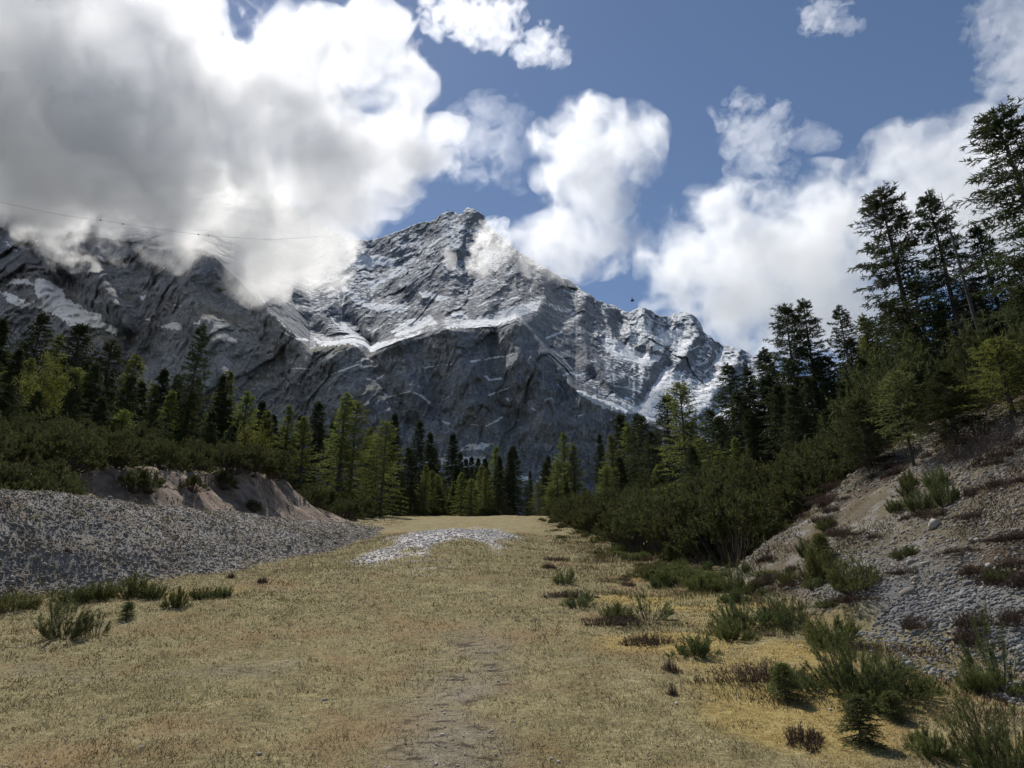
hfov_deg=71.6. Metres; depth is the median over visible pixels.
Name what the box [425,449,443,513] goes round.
spruce tree
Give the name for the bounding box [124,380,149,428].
spruce tree
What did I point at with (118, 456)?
dwarf pine
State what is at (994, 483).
heather clump
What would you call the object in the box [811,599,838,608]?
juniper
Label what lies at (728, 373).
spruce tree
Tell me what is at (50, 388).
leafy tree
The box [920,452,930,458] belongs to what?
heather clump
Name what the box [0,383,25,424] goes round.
spruce tree
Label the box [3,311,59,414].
spruce tree
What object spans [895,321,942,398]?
spruce tree
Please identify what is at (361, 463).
spruce tree
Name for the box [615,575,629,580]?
heather clump
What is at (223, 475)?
dwarf pine
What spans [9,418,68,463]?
dwarf pine
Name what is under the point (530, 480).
spruce tree
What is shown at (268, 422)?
larch tree
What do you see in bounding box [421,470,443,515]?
larch tree
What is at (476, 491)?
spruce tree
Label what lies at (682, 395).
larch tree
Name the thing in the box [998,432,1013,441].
heather clump
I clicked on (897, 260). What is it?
spruce tree
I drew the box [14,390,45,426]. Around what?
spruce tree
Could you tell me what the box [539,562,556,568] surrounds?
heather clump
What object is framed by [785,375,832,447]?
spruce tree
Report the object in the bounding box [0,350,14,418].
spruce tree
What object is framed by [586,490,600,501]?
dwarf pine
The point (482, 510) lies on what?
dwarf pine
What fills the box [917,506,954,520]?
heather clump
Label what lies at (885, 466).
heather clump
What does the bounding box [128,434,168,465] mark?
dwarf pine
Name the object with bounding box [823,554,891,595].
juniper
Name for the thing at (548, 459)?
spruce tree
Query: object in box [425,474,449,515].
larch tree
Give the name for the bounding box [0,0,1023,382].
sky
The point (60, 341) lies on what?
larch tree
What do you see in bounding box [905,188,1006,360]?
spruce tree
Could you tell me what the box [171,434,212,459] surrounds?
dwarf pine
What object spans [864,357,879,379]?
spruce tree
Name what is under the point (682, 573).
juniper
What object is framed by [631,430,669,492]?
spruce tree
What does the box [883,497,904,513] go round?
juniper
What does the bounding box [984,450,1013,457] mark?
heather clump
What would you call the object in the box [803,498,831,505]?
heather clump
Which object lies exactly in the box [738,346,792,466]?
spruce tree
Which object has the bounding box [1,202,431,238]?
cableway rope
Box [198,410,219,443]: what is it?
spruce tree
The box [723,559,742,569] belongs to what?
heather clump
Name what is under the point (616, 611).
juniper
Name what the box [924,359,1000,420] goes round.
dwarf pine
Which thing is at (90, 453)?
dwarf pine
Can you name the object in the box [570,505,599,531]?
dwarf pine
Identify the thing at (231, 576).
heather clump
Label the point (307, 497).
dwarf pine
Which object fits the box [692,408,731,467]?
spruce tree
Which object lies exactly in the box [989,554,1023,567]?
heather clump
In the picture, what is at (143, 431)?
dwarf pine
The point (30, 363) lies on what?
larch tree
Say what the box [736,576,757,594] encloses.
juniper
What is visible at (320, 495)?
dwarf pine
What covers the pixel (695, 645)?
juniper
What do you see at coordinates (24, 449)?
dwarf pine
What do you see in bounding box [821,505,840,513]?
heather clump
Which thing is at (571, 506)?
dwarf pine
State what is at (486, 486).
larch tree
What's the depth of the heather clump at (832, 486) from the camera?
15.88 m
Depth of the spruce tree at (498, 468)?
99.78 m
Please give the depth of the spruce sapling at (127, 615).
9.23 m
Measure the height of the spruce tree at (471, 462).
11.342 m
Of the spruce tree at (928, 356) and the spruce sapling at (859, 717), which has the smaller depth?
the spruce sapling at (859, 717)
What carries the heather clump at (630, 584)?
on the ground at (276, 504)
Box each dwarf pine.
[0,410,8,433]
[0,422,20,463]
[0,456,54,491]
[0,461,43,490]
[3,416,66,459]
[3,434,46,471]
[5,412,49,434]
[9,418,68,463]
[19,407,85,440]
[28,456,85,488]
[28,473,89,494]
[30,466,95,497]
[32,603,98,640]
[33,422,110,473]
[38,582,76,619]
[52,421,106,462]
[69,418,105,434]
[71,421,111,456]
[77,426,151,465]
[88,607,111,634]
[92,438,144,471]
[114,469,150,493]
[127,420,168,450]
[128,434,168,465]
[132,467,166,493]
[138,438,193,473]
[163,446,220,475]
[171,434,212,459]
[175,474,209,492]
[177,439,214,463]
[199,443,258,477]
[202,436,253,468]
[209,469,239,489]
[231,438,279,473]
[246,499,262,511]
[255,445,298,479]
[259,465,281,479]
[295,481,335,511]
[296,487,314,504]
[306,487,326,507]
[317,487,341,509]
[329,495,367,522]
[352,495,377,517]
[362,499,384,516]
[431,507,442,515]
[477,507,495,515]
[489,508,501,515]
[539,498,559,515]
[540,504,555,516]
[545,494,577,518]
[549,494,581,524]
[552,565,576,585]
[556,491,609,527]
[559,589,597,608]
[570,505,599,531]
[571,500,609,531]
[573,485,595,499]
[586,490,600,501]
[591,494,638,533]
[591,494,677,548]
[595,483,622,501]
[599,483,627,507]
[604,524,635,543]
[608,481,652,510]
[611,487,711,552]
[625,588,675,621]
[628,473,665,494]
[632,485,739,559]
[638,463,750,555]
[649,475,676,498]
[657,478,792,565]
[687,460,731,491]
[700,456,760,498]
[706,594,771,630]
[707,506,776,559]
[710,440,835,553]
[718,554,755,595]
[722,444,766,482]
[730,453,763,489]
[740,449,818,549]
[752,595,820,626]
[758,433,810,488]
[759,599,784,622]
[761,428,860,521]
[770,596,810,631]
[787,431,833,453]
[789,626,921,697]
[798,330,943,466]
[817,367,930,471]
[832,373,883,453]
[855,357,936,460]
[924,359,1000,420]
[928,687,1023,767]
[932,321,1023,401]
[944,303,1023,372]
[956,597,1022,691]
[971,348,1022,401]
[981,367,1009,407]
[991,359,1022,400]
[997,331,1023,395]
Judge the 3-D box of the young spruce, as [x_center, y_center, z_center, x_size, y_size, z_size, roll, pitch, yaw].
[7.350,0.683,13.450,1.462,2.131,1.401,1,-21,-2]
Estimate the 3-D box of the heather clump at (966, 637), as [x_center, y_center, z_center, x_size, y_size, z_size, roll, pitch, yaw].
[4.555,2.482,7.070,0.533,0.288,0.341,14,-25,-32]
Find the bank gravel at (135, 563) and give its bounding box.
[0,488,385,598]
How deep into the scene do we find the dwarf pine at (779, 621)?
8.68 m
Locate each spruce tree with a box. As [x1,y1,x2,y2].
[0,318,17,411]
[0,348,26,420]
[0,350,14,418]
[0,373,13,423]
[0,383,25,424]
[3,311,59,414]
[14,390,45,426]
[23,322,112,414]
[26,357,70,418]
[45,409,60,421]
[47,383,89,425]
[64,362,106,425]
[75,359,94,419]
[82,396,114,431]
[83,340,137,428]
[100,373,142,431]
[106,408,130,432]
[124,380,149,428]
[135,403,168,438]
[142,368,174,436]
[158,323,217,445]
[158,399,198,442]
[160,373,183,439]
[182,378,207,434]
[193,421,221,451]
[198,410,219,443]
[203,374,228,448]
[217,400,234,439]
[217,425,245,453]
[230,415,249,441]
[250,400,270,444]
[266,414,283,474]
[276,429,301,485]
[286,414,312,488]
[294,400,336,487]
[316,421,340,487]
[324,431,355,492]
[352,441,375,498]
[372,448,407,514]
[376,412,408,514]
[391,448,421,513]
[399,480,416,515]
[405,419,429,510]
[407,471,429,514]
[408,485,425,514]
[419,432,440,509]
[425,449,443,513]
[429,479,447,515]
[439,432,464,515]
[444,465,462,515]
[448,468,464,514]
[457,452,466,504]
[458,482,469,513]
[462,459,473,514]
[465,489,482,515]
[467,455,475,508]
[471,457,482,507]
[472,458,493,508]
[484,488,496,510]
[491,456,511,514]
[491,482,512,515]
[497,450,526,515]
[499,445,531,515]
[525,471,538,515]
[533,455,556,515]
[533,461,554,515]
[547,465,560,498]
[563,481,570,502]
[591,433,610,492]
[598,413,637,485]
[600,475,609,489]
[608,456,632,494]
[622,412,651,487]
[625,415,667,488]
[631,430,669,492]
[634,392,692,491]
[652,465,673,486]
[665,422,705,487]
[671,445,703,493]
[688,435,707,475]
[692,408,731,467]
[696,416,745,468]
[704,362,769,459]
[720,389,769,468]
[722,439,740,463]
[736,365,771,466]
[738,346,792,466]
[738,409,773,469]
[752,377,783,461]
[753,302,830,463]
[756,383,802,464]
[770,361,814,459]
[775,384,817,456]
[785,298,842,439]
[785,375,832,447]
[804,358,844,439]
[807,355,843,436]
[809,408,834,444]
[823,397,910,471]
[825,378,853,431]
[826,305,860,395]
[835,337,860,391]
[840,180,973,405]
[844,357,868,392]
[853,319,888,378]
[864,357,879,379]
[874,306,906,375]
[886,318,921,357]
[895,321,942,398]
[898,281,946,354]
[899,369,1000,454]
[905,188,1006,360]
[922,354,936,374]
[932,303,956,356]
[949,93,1023,361]
[956,291,996,337]
[958,298,981,332]
[961,224,1023,336]
[991,319,1016,340]
[999,255,1023,331]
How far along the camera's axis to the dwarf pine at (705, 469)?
32.63 m
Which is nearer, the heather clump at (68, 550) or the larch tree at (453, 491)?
the heather clump at (68, 550)
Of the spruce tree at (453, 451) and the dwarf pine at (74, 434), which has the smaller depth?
the dwarf pine at (74, 434)
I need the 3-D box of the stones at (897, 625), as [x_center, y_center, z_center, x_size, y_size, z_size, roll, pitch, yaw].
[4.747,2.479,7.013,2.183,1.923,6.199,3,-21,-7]
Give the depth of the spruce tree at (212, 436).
51.81 m
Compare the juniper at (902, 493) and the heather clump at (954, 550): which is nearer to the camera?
the heather clump at (954, 550)
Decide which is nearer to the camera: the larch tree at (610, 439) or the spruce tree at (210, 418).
the spruce tree at (210, 418)
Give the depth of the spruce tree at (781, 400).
46.16 m
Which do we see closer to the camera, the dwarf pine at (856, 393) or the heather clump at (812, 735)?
the heather clump at (812, 735)
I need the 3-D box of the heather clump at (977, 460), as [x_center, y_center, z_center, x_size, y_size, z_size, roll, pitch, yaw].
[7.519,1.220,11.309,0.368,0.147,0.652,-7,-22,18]
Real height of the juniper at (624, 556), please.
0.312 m
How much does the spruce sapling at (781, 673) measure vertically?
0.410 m
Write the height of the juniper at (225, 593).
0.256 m
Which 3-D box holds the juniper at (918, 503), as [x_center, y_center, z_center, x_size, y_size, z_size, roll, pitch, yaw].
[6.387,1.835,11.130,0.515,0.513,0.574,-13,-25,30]
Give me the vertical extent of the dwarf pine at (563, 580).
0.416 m
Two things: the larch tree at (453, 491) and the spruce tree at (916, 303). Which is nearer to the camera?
the spruce tree at (916, 303)
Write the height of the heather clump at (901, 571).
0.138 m
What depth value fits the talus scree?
10.21 m
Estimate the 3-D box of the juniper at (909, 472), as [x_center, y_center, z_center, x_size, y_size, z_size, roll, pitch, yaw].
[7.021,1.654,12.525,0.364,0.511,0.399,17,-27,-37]
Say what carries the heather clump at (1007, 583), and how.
on the ground at (276, 504)
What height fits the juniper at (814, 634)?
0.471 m
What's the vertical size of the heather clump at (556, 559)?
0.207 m
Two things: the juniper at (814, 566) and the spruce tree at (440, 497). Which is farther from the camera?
the spruce tree at (440, 497)
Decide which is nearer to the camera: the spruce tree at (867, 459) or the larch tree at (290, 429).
the spruce tree at (867, 459)
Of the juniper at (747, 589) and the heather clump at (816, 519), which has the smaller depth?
the juniper at (747, 589)
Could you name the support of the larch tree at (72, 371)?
on the ground at (276, 504)
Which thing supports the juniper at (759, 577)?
on the ground at (276, 504)
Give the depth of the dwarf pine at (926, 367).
21.84 m
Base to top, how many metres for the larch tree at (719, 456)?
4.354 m
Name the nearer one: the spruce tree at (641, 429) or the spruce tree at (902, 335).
the spruce tree at (902, 335)
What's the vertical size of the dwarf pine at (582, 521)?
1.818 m
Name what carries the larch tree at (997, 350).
on the ground at (276, 504)
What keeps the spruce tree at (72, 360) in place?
on the ground at (276, 504)
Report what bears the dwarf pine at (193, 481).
on the ground at (276, 504)
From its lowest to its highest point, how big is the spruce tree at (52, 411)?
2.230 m
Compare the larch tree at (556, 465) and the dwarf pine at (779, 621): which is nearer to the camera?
the dwarf pine at (779, 621)
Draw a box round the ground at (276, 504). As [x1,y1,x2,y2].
[0,396,1023,767]
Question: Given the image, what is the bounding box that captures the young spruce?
[863,368,946,466]
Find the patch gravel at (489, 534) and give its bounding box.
[346,527,521,563]
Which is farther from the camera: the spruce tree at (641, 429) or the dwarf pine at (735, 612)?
the spruce tree at (641, 429)
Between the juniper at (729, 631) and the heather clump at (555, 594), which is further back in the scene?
the heather clump at (555, 594)
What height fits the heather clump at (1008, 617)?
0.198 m
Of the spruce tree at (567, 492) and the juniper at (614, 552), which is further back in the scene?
the spruce tree at (567, 492)
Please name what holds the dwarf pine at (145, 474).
on the ground at (276, 504)
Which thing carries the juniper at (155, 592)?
on the ground at (276, 504)
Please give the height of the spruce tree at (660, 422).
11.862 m
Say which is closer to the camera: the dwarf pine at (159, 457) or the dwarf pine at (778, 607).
the dwarf pine at (778, 607)
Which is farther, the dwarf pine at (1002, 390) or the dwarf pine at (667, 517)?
the dwarf pine at (667, 517)
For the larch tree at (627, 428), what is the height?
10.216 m
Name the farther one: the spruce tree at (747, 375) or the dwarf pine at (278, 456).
the spruce tree at (747, 375)
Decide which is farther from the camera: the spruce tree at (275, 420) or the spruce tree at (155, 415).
the spruce tree at (275, 420)
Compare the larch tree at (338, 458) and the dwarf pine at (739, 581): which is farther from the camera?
the larch tree at (338, 458)
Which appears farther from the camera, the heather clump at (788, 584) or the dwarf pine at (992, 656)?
the heather clump at (788, 584)
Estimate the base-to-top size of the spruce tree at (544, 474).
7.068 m
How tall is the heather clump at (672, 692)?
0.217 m
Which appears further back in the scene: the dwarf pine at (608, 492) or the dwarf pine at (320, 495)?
the dwarf pine at (608, 492)
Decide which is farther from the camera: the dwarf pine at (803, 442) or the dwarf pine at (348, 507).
the dwarf pine at (348, 507)
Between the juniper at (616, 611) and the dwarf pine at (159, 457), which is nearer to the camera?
the juniper at (616, 611)
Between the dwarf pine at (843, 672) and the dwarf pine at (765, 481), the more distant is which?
the dwarf pine at (765, 481)
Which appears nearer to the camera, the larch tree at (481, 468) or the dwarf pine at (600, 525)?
the dwarf pine at (600, 525)
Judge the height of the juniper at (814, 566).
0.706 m
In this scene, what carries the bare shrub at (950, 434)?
on the ground at (276, 504)
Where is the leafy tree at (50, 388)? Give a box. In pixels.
[5,350,75,420]
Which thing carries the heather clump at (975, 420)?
on the ground at (276, 504)
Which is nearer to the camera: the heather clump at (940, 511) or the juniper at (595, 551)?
the heather clump at (940, 511)
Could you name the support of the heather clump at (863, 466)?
on the ground at (276, 504)
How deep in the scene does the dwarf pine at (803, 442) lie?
28.05 m
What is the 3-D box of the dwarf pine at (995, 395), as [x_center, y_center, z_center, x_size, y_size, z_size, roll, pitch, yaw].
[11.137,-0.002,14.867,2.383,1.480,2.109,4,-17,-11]
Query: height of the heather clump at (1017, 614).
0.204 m
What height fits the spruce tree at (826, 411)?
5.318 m
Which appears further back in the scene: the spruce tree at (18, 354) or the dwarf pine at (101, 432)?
the spruce tree at (18, 354)
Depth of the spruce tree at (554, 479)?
87.36 m
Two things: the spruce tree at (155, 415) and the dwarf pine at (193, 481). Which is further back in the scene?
the spruce tree at (155, 415)
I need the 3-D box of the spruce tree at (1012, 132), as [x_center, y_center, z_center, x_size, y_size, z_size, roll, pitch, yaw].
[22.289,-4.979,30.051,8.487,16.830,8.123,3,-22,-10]
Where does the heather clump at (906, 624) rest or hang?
on the ground at (276, 504)
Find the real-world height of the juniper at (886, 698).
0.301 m
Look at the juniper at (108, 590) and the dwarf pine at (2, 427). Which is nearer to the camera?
the juniper at (108, 590)
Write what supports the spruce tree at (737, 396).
on the ground at (276, 504)
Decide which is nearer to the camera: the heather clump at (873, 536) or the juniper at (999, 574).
the juniper at (999, 574)
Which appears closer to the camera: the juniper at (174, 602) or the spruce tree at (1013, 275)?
the juniper at (174, 602)
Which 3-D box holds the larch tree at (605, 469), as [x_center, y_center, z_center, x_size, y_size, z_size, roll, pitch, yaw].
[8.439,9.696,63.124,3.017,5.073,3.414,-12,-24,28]
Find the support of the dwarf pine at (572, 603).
on the ground at (276, 504)
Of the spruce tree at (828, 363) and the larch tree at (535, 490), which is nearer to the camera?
the spruce tree at (828, 363)
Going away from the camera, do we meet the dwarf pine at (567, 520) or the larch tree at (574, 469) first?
the dwarf pine at (567, 520)
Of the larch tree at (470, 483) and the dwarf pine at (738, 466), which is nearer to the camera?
the dwarf pine at (738, 466)
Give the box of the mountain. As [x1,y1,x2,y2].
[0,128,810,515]
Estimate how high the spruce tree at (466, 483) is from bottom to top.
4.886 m
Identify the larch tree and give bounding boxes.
[0,371,16,419]
[9,357,37,419]
[25,333,67,404]
[47,366,96,423]
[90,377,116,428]
[107,354,152,428]
[108,409,137,432]
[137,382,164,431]
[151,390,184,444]
[171,390,204,443]
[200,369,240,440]
[214,390,259,446]
[252,409,280,461]
[274,405,303,488]
[281,415,324,490]
[301,392,369,501]
[304,422,333,489]
[322,400,378,501]
[351,419,408,517]
[352,427,382,497]
[352,435,398,515]
[391,472,411,515]
[412,465,434,515]
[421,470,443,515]
[422,471,442,513]
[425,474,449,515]
[439,478,449,515]
[445,481,459,515]
[447,472,474,515]
[459,478,482,515]
[466,464,496,514]
[473,469,500,515]
[474,470,486,510]
[487,447,505,511]
[519,486,534,515]
[528,481,543,515]
[540,459,572,505]
[540,485,556,511]
[553,431,576,499]
[562,444,588,497]
[594,465,615,493]
[598,434,622,482]
[611,422,638,484]
[651,381,725,491]
[710,452,730,474]
[727,436,752,473]
[855,312,882,368]
[947,336,1023,427]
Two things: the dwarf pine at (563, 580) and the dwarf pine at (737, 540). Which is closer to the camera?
the dwarf pine at (563, 580)
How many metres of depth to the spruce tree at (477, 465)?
106.25 m
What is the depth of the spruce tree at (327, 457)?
82.61 m
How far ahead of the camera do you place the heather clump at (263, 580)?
13.30 m
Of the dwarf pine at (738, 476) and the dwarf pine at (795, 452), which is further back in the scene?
the dwarf pine at (738, 476)
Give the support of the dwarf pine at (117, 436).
on the ground at (276, 504)
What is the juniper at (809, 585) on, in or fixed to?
on the ground at (276, 504)
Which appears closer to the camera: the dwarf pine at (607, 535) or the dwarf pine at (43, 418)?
the dwarf pine at (607, 535)
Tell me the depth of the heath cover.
9.93 m
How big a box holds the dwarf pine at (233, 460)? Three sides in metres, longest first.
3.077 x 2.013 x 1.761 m
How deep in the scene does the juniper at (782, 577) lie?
11.39 m
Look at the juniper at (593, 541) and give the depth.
27.53 m
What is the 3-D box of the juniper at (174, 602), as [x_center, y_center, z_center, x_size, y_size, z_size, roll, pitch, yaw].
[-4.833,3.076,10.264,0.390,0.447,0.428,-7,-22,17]
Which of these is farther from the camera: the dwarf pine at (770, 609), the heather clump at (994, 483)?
the heather clump at (994, 483)
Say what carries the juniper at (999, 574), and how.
on the ground at (276, 504)
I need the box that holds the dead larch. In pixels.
[929,194,998,336]
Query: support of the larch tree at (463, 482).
on the ground at (276, 504)
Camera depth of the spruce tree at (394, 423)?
84.83 m
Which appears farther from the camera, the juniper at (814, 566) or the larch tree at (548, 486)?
the larch tree at (548, 486)
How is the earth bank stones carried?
on the ground at (276, 504)
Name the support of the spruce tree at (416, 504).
on the ground at (276, 504)
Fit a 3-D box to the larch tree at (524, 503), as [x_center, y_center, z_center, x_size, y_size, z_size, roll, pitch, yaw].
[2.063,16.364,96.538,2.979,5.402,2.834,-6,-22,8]
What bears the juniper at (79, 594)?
on the ground at (276, 504)
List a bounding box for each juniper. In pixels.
[0,590,44,613]
[52,583,96,603]
[83,578,133,600]
[112,568,151,597]
[135,580,172,599]
[158,586,193,608]
[186,585,217,599]
[202,585,237,598]
[588,538,598,542]
[592,549,607,553]
[598,597,641,619]
[606,551,621,555]
[607,545,628,551]
[612,542,623,548]
[621,551,627,559]
[622,562,673,578]
[626,552,641,561]
[646,563,708,583]
[647,574,665,588]
[662,631,722,657]
[663,579,673,586]
[668,561,689,569]
[670,567,693,581]
[671,558,688,565]
[680,569,730,591]
[693,570,720,578]
[698,576,746,591]
[701,559,713,569]
[706,615,763,640]
[717,586,744,602]
[720,568,735,576]
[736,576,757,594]
[740,563,750,572]
[740,569,777,576]
[750,576,768,588]
[754,587,767,595]
[775,566,801,583]
[793,536,819,557]
[793,543,843,581]
[798,609,865,647]
[800,576,826,589]
[804,532,835,559]
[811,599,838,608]
[814,517,837,530]
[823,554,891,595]
[836,670,904,708]
[856,658,922,686]
[867,667,949,701]
[876,690,911,723]
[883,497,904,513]
[888,543,918,559]
[890,476,916,498]
[893,720,964,759]
[896,467,918,486]
[901,485,937,513]
[920,464,949,490]
[929,477,961,507]
[952,659,1023,695]
[981,565,1015,583]
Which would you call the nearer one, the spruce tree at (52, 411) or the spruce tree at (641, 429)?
the spruce tree at (52, 411)
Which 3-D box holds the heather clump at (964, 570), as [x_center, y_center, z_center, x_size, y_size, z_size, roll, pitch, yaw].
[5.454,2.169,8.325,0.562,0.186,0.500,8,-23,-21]
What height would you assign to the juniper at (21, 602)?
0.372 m
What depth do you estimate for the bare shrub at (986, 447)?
11.00 m
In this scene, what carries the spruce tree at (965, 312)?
on the ground at (276, 504)
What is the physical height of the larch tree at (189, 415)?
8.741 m
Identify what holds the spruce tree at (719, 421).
on the ground at (276, 504)
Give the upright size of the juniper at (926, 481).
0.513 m
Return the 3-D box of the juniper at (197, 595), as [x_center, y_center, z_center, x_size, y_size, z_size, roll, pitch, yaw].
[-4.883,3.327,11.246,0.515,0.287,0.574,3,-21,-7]
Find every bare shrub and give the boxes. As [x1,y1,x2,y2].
[931,418,969,448]
[933,403,1023,471]
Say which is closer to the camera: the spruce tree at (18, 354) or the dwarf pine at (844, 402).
the dwarf pine at (844, 402)
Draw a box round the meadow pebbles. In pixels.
[11,538,1017,767]
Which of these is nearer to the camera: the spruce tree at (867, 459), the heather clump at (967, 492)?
the heather clump at (967, 492)
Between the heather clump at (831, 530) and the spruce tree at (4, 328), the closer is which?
the heather clump at (831, 530)
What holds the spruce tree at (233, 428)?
on the ground at (276, 504)
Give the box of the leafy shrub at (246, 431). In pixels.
[235,413,274,472]
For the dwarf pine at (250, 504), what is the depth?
35.50 m
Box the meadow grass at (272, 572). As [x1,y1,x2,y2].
[0,402,1023,767]
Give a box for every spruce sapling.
[114,601,137,620]
[760,662,807,704]
[828,692,889,750]
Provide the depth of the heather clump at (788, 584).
11.15 m
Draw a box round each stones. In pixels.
[59,465,351,521]
[816,557,1023,705]
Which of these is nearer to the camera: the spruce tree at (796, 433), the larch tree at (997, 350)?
the larch tree at (997, 350)
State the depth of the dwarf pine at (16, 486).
19.76 m
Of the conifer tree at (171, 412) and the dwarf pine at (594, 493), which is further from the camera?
the dwarf pine at (594, 493)
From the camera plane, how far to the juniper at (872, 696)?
5.63 m
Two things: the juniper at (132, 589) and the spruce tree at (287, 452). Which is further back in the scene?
the spruce tree at (287, 452)
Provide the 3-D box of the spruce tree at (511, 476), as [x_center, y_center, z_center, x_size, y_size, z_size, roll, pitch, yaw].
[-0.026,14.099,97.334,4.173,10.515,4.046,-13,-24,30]
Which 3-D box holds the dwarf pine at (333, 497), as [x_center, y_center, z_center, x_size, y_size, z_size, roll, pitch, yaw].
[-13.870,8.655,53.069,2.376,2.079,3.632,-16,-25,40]
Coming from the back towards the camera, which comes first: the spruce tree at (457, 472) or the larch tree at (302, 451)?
the spruce tree at (457, 472)
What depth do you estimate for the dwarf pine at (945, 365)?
18.50 m
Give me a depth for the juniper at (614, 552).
20.20 m
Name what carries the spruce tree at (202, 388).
on the ground at (276, 504)
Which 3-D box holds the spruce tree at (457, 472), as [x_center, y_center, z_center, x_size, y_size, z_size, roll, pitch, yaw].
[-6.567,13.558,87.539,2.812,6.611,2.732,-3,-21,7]
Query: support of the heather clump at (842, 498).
on the ground at (276, 504)
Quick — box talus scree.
[727,395,1023,681]
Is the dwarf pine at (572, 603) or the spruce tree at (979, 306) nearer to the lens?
the dwarf pine at (572, 603)
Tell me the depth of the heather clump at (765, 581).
11.88 m
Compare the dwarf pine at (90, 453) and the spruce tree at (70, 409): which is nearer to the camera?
the dwarf pine at (90, 453)
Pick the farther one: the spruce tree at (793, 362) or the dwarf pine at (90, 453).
the spruce tree at (793, 362)
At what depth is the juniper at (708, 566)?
16.30 m
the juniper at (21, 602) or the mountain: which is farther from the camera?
the mountain
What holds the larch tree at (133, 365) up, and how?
on the ground at (276, 504)
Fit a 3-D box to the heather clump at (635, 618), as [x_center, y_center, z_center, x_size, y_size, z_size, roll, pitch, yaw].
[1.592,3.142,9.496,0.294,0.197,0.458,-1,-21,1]
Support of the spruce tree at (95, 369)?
on the ground at (276, 504)
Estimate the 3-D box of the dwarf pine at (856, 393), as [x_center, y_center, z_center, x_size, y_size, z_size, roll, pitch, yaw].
[9.994,0.989,18.909,2.649,2.950,3.967,20,-29,-42]
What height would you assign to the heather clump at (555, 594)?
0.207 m
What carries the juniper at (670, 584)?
on the ground at (276, 504)
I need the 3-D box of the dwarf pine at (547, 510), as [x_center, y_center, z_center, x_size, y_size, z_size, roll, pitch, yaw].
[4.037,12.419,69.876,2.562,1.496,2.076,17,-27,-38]
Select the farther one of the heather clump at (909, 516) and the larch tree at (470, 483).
the larch tree at (470, 483)
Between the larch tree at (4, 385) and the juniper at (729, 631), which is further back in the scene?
the larch tree at (4, 385)
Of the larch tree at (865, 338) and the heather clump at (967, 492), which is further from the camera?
the larch tree at (865, 338)
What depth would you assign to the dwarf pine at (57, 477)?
21.59 m
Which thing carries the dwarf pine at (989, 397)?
on the ground at (276, 504)
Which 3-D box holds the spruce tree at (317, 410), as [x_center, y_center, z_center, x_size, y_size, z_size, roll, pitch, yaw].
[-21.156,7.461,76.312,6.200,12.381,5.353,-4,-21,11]
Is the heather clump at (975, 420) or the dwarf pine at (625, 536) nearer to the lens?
the heather clump at (975, 420)
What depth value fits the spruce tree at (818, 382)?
50.26 m
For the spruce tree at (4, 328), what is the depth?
46.03 m
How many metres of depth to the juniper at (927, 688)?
5.78 m
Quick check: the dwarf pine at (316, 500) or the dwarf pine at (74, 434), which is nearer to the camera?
the dwarf pine at (74, 434)
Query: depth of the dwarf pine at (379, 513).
60.34 m
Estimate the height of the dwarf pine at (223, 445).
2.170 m
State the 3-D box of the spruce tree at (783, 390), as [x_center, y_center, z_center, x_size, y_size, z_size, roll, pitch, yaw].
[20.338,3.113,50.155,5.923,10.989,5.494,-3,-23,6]
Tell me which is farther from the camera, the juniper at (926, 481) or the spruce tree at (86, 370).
the spruce tree at (86, 370)
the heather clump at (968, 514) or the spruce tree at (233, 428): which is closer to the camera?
the heather clump at (968, 514)
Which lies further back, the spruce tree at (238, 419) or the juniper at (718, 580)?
the spruce tree at (238, 419)
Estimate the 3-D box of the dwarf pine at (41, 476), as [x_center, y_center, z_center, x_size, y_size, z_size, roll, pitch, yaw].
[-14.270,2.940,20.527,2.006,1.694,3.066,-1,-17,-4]
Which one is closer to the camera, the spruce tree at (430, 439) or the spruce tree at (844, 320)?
the spruce tree at (844, 320)
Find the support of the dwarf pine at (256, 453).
on the ground at (276, 504)
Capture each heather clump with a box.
[64,546,72,553]
[224,572,236,578]
[257,576,267,583]
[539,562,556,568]
[540,588,600,597]
[543,556,569,560]
[575,612,651,625]
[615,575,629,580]
[617,630,677,646]
[619,580,636,586]
[623,613,640,621]
[661,657,683,674]
[667,680,679,696]
[682,657,823,682]
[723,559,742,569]
[749,573,776,585]
[756,554,777,562]
[761,571,778,579]
[777,580,797,586]
[780,720,824,753]
[803,492,827,499]
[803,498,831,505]
[807,512,837,523]
[813,493,839,500]
[817,481,842,491]
[820,518,835,524]
[820,592,880,604]
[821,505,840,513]
[822,495,851,502]
[824,524,855,536]
[824,529,866,537]
[854,461,877,470]
[862,532,884,538]
[871,453,895,461]
[880,461,898,470]
[880,464,909,479]
[887,566,920,574]
[897,509,934,521]
[899,610,937,629]
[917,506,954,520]
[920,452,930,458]
[929,545,984,556]
[942,605,1022,627]
[944,509,985,520]
[950,619,983,646]
[955,561,992,575]
[959,413,987,425]
[962,483,977,496]
[970,457,994,465]
[972,476,1012,490]
[973,569,1004,585]
[974,530,1023,542]
[978,456,1009,468]
[981,528,1023,544]
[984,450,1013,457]
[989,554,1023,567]
[994,604,1023,621]
[997,568,1023,587]
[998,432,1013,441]
[1008,436,1023,447]
[1008,472,1023,484]
[1010,573,1023,588]
[1010,607,1023,618]
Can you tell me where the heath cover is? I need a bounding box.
[0,395,1023,733]

